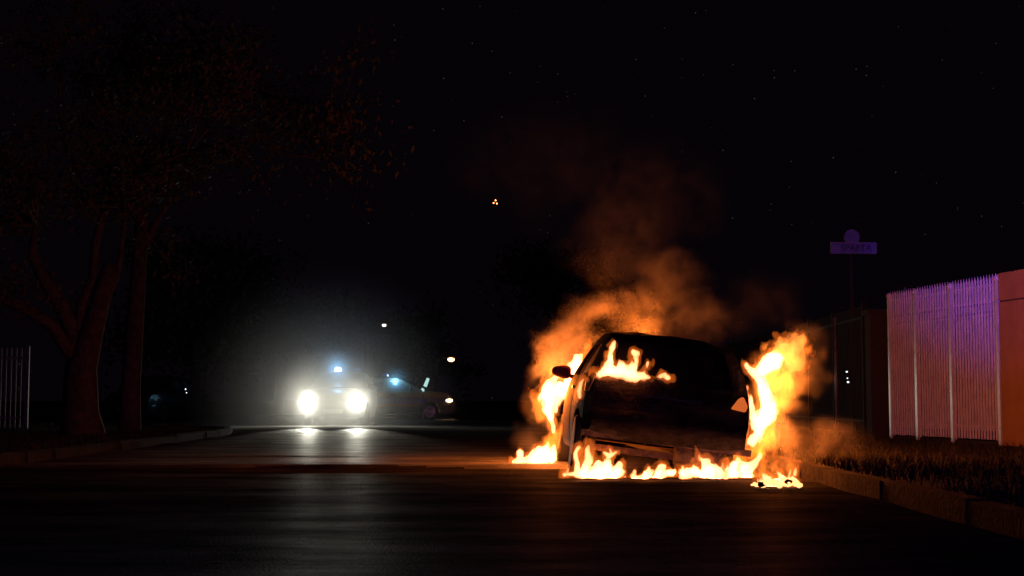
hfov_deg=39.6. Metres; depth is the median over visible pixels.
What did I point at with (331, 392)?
patrol car
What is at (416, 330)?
tree
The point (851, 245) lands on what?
street name sign
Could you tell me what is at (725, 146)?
sky
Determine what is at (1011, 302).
boundary wall
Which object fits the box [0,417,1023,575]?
road
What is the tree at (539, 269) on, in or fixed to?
on the verge at (43, 413)
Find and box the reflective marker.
[421,378,428,419]
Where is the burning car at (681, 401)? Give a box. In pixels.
[552,332,751,475]
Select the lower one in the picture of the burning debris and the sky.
the burning debris
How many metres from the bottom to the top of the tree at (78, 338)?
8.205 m
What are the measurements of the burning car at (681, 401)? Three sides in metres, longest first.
3.907 x 2.054 x 1.454 m
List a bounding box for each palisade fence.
[0,346,29,429]
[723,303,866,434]
[886,273,1002,444]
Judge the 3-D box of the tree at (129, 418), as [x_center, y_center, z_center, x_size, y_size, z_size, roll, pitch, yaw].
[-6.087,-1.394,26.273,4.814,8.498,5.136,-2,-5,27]
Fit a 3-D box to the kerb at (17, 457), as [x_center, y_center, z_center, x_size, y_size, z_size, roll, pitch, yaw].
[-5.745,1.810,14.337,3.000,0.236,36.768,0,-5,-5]
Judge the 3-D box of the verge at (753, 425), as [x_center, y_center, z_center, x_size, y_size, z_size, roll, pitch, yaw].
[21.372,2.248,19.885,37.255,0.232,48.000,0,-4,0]
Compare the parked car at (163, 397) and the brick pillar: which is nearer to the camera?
the brick pillar
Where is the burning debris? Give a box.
[751,477,802,487]
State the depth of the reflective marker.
48.18 m
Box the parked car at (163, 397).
[105,375,208,421]
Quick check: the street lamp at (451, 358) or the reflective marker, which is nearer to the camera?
the reflective marker
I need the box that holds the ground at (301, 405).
[0,401,921,423]
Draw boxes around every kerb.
[0,425,231,466]
[746,449,1023,540]
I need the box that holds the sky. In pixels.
[0,0,1023,400]
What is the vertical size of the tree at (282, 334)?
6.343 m
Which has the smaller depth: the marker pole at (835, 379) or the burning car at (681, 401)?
the burning car at (681, 401)
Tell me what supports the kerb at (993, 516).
on the ground at (301, 405)
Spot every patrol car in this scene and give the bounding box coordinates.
[302,368,378,424]
[345,373,455,419]
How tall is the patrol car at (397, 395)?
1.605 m
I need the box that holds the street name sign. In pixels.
[830,229,876,432]
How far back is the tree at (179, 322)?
46.43 m
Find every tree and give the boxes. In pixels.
[0,0,413,436]
[13,0,339,432]
[99,220,307,420]
[163,282,395,413]
[356,291,490,402]
[476,234,676,411]
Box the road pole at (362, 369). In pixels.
[361,335,363,372]
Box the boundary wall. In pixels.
[998,269,1023,446]
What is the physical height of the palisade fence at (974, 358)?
2.400 m
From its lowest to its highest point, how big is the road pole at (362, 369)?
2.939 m
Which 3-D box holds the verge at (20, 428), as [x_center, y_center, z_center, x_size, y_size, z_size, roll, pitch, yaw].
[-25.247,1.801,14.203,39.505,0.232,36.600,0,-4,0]
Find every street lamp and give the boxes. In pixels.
[366,320,388,375]
[435,355,454,405]
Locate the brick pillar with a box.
[861,309,889,437]
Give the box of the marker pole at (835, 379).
[833,317,848,435]
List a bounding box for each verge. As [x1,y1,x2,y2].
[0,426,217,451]
[1,409,921,418]
[747,421,1023,506]

